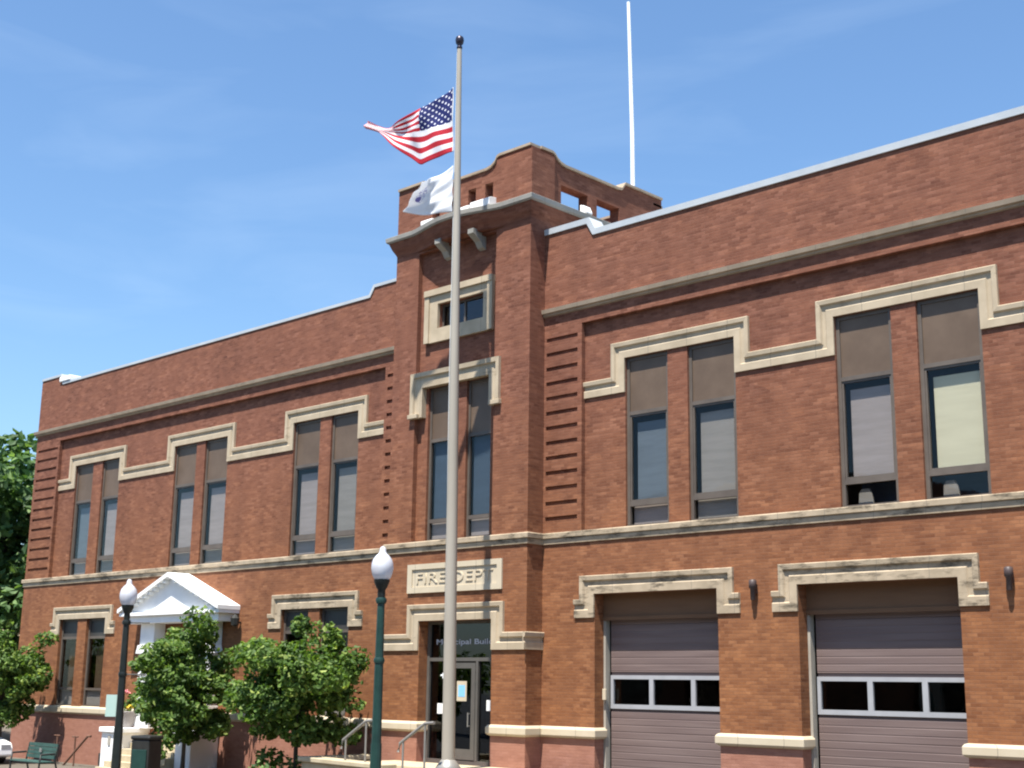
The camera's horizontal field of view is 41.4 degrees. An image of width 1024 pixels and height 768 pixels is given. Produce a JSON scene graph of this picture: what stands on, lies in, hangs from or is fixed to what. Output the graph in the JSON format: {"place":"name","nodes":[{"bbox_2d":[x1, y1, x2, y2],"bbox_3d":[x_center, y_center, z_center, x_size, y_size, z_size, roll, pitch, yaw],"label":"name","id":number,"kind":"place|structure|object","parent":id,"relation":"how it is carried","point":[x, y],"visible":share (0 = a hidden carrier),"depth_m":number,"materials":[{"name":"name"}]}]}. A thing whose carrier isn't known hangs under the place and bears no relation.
{"place":"outdoors","nodes":[
{"label":"outdoors","id":0,"kind":"place"},
{"bbox_2d":[0,725,98,767],"bbox_3d":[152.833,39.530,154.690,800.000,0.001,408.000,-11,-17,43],"label":"plaza paving","id":1,"kind":"structure","parent":0,"point":[6,734],"depth_m":46.61,"materials":[{"name":"grey concrete"}]},
{"bbox_2d":[0,737,11,762],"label":"parked car","id":2,"kind":"object","parent":1,"relation":"on","point":[5,748],"visible":0.94,"depth_m":46.50,"materials":[{"name":"white paint"}]},
{"bbox_2d":[0,427,37,650],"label":"tree","id":3,"kind":"object","parent":1,"relation":"on","point":[16,481],"visible":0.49,"depth_m":65.35,"materials":[{"name":"green plant"}]},
{"bbox_2d":[0,625,58,736],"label":"young tree","id":4,"kind":"object","parent":1,"relation":"on","point":[19,681],"visible":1,"depth_m":47.53,"materials":[{"name":"green plant"}]},
{"bbox_2d":[9,742,59,767],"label":"park bench","id":5,"kind":"object","parent":1,"relation":"on","point":[39,753],"visible":1,"depth_m":41.33,"materials":[{"name":"green metal"}]},
{"bbox_2d":[54,735,91,765],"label":"railing","id":6,"kind":"object","parent":1,"relation":"on","point":[76,749],"visible":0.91,"depth_m":46.06,"materials":[{"name":"brown metal"}]},
{"bbox_2d":[130,735,162,767],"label":"litter bin","id":7,"kind":"object","parent":1,"relation":"on","point":[145,751],"visible":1,"depth_m":36.67,"materials":[{"name":"black metal"}]},
{"bbox_2d":[131,749,146,767],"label":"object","id":8,"kind":"structure","parent":7,"relation":"in","point":[138,760],"depth_m":36.58,"materials":[{"name":"green metal"}]},
{"bbox_2d":[128,605,243,767],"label":"young tree","id":9,"kind":"object","parent":1,"relation":"on","point":[180,686],"visible":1,"depth_m":39.31,"materials":[{"name":"green plant"}]},
{"bbox_2d":[248,755,301,767],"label":"shrub","id":10,"kind":"object","parent":1,"relation":"on","point":[289,762],"visible":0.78,"depth_m":35.03,"materials":[{"name":"green plant"}]},
{"bbox_2d":[219,613,371,767],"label":"young tree","id":11,"kind":"object","parent":1,"relation":"on","point":[289,689],"visible":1,"depth_m":35.55,"materials":[{"name":"green plant"}]},
{"bbox_2d":[298,754,396,767],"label":"low wall","id":12,"kind":"structure","parent":1,"relation":"on","point":[339,761],"depth_m":33.80,"materials":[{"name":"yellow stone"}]},
{"bbox_2d":[340,719,371,761],"bbox_3d":[-3.780,9.169,32.857,1.257,2.056,0.076,-11,-17,43],"label":"handrail","id":13,"kind":"object","parent":1,"relation":"on","point":[355,730],"visible":0.78,"depth_m":32.95,"materials":[{"name":"metal"}]},
{"bbox_2d":[9,105,1023,767],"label":"fire station","id":14,"kind":"object","parent":1,"relation":"on","point":[741,477],"visible":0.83,"depth_m":32.87,"materials":[{"name":"red brick"}]},
{"bbox_2d":[56,619,77,705],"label":"window","id":15,"kind":"structure","parent":14,"relation":"in","point":[69,629],"depth_m":49.44,"materials":[{"name":"black glass"}]},
{"bbox_2d":[69,463,93,575],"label":"window","id":16,"kind":"structure","parent":14,"relation":"in","point":[85,472],"depth_m":50.59,"materials":[{"name":"grey glass"}]},
{"bbox_2d":[83,618,104,706],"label":"window","id":17,"kind":"structure","parent":14,"relation":"in","point":[96,625],"depth_m":48.12,"materials":[{"name":"black glass"}]},
{"bbox_2d":[96,458,119,572],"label":"window","id":18,"kind":"structure","parent":14,"relation":"in","point":[109,491],"depth_m":49.29,"materials":[{"name":"grey glass"}]},
{"bbox_2d":[123,689,136,727],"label":"flower pot","id":19,"kind":"object","parent":14,"relation":"on","point":[129,716],"visible":0.76,"depth_m":44.49,"materials":[{"name":"grey ceramic"}]},
{"bbox_2d":[169,443,196,566],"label":"window","id":20,"kind":"structure","parent":14,"relation":"in","point":[186,454],"depth_m":45.96,"materials":[{"name":"grey glass"}]},
{"bbox_2d":[200,437,227,563],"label":"window","id":21,"kind":"structure","parent":14,"relation":"in","point":[216,463],"depth_m":44.72,"materials":[{"name":"grey glass"}]},
{"bbox_2d":[283,609,307,649],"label":"window","id":22,"kind":"structure","parent":14,"relation":"in","point":[290,615],"depth_m":40.64,"materials":[{"name":"black glass"}]},
{"bbox_2d":[290,419,320,555],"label":"window","id":23,"kind":"structure","parent":14,"relation":"in","point":[307,442],"depth_m":41.42,"materials":[{"name":"grey glass"}]},
{"bbox_2d":[320,607,347,716],"bbox_3d":[-4.998,7.995,38.930,1.350,3.090,0.240,-11,-17,43],"label":"window","id":24,"kind":"structure","parent":14,"relation":"in","point":[338,615],"depth_m":39.12,"materials":[{"name":"black glass"}]},
{"bbox_2d":[328,411,357,552],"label":"window","id":25,"kind":"structure","parent":14,"relation":"in","point":[345,426],"depth_m":40.19,"materials":[{"name":"grey glass"}]},
{"bbox_2d":[397,721,434,767],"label":"handrail","id":26,"kind":"object","parent":14,"relation":"on","point":[412,733],"visible":1,"depth_m":31.58,"materials":[{"name":"metal"}]},
{"bbox_2d":[427,385,448,540],"bbox_3d":[-1.874,2.143,36.533,0.910,4.220,0.150,-11,-17,43],"label":"window","id":27,"kind":"structure","parent":14,"relation":"in","point":[440,395],"depth_m":36.65,"materials":[{"name":"glass"}]},
{"bbox_2d":[442,295,482,326],"bbox_3d":[-1.261,-1.965,36.865,1.780,0.700,0.060,-11,-17,43],"label":"window","id":28,"kind":"structure","parent":14,"relation":"in","point":[464,301],"depth_m":36.91,"materials":[{"name":"brown metal"}]},
{"bbox_2d":[455,663,475,760],"bbox_3d":[-1.295,8.321,34.468,0.950,2.400,0.116,-11,-17,43],"label":"door","id":29,"kind":"structure","parent":14,"relation":"in","point":[460,754],"depth_m":34.30,"materials":[{"name":"grey metal"}]},
{"bbox_2d":[466,377,490,536],"bbox_3d":[-0.788,1.932,35.514,0.920,4.220,0.150,-11,-17,43],"label":"window","id":30,"kind":"structure","parent":14,"relation":"in","point":[479,421],"depth_m":35.59,"materials":[{"name":"glass"}]},
{"bbox_2d":[627,1,634,185],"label":"antenna mast","id":31,"kind":"object","parent":14,"relation":"on","point":[632,152],"visible":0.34,"depth_m":39.73,"materials":[{"name":"metal"}]},
{"bbox_2d":[627,351,668,525],"bbox_3d":[3.314,1.339,32.399,1.290,4.180,0.170,-11,-17,43],"label":"window","id":32,"kind":"structure","parent":14,"relation":"in","point":[647,375],"depth_m":32.44,"materials":[{"name":"glass"}]},
{"bbox_2d":[611,617,720,767],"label":"garage door","id":33,"kind":"structure","parent":14,"relation":"in","point":[651,735],"depth_m":31.10,"materials":[{"name":"metal"}]},
{"bbox_2d":[689,338,738,520],"bbox_3d":[4.686,1.072,31.112,1.350,4.180,0.170,-11,-17,43],"label":"window","id":34,"kind":"structure","parent":14,"relation":"in","point":[712,377],"depth_m":31.15,"materials":[{"name":"grey glass"}]},
{"bbox_2d":[835,307,898,506],"bbox_3d":[7.713,0.572,28.670,1.330,4.180,0.760,-11,-17,43],"label":"window","id":35,"kind":"structure","parent":14,"relation":"in","point":[863,339],"depth_m":28.53,"materials":[{"name":"grey glass"}]},
{"bbox_2d":[815,610,968,767],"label":"garage door","id":36,"kind":"structure","parent":14,"relation":"in","point":[925,647],"depth_m":27.28,"materials":[{"name":"metal"}]},
{"bbox_2d":[916,290,991,499],"bbox_3d":[9.103,0.302,27.366,1.380,4.180,0.760,-11,-17,43],"label":"window","id":37,"kind":"structure","parent":14,"relation":"in","point":[949,331],"depth_m":27.23,"materials":[{"name":"beige glass"}]},
{"bbox_2d":[0,0,1023,544],"label":"sky","id":38,"kind":"structure","parent":0,"point":[175,174],"materials":[{"name":"blue"}]},
{"label":"pavement","id":39,"kind":"structure","parent":0,"visible":0},
{"bbox_2d":[111,579,149,767],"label":"street lamp","id":40,"kind":"object","parent":39,"relation":"on","point":[128,595],"visible":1,"depth_m":29.90,"materials":[{"name":"black metal"}]},
{"bbox_2d":[105,695,116,716],"bbox_3d":[-8.771,7.091,29.851,0.340,0.470,0.120,1,-13,0],"label":"pole sign","id":41,"kind":"object","parent":40,"relation":"attached to","point":[111,703],"visible":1,"depth_m":29.79,"materials":[{"name":"metal"}]},
{"bbox_2d":[370,546,392,767],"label":"street lamp","id":42,"kind":"object","parent":39,"relation":"on","point":[382,567],"visible":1,"depth_m":23.28,"materials":[{"name":"green metal"}]},
{"bbox_2d":[435,35,463,767],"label":"flagpole","id":43,"kind":"object","parent":39,"relation":"on","point":[447,760],"visible":1,"depth_m":32.98,"materials":[{"name":"metal"}]},
{"bbox_2d":[364,88,453,164],"bbox_3d":[-2.673,-6.703,35.939,2.760,1.912,0.383,-5,-14,25],"label":"national flag","id":44,"kind":"object","parent":43,"relation":"attached to","point":[422,135],"visible":1,"depth_m":35.79,"materials":[{"name":"fabric"}]},
{"bbox_2d":[403,166,452,214],"bbox_3d":[-2.170,-4.971,35.062,1.361,1.261,0.447,-1,-13,7],"label":"state flag","id":45,"kind":"object","parent":43,"relation":"attached to","point":[432,195],"visible":1,"depth_m":35.06,"materials":[{"name":"white fabric"}]}
]}

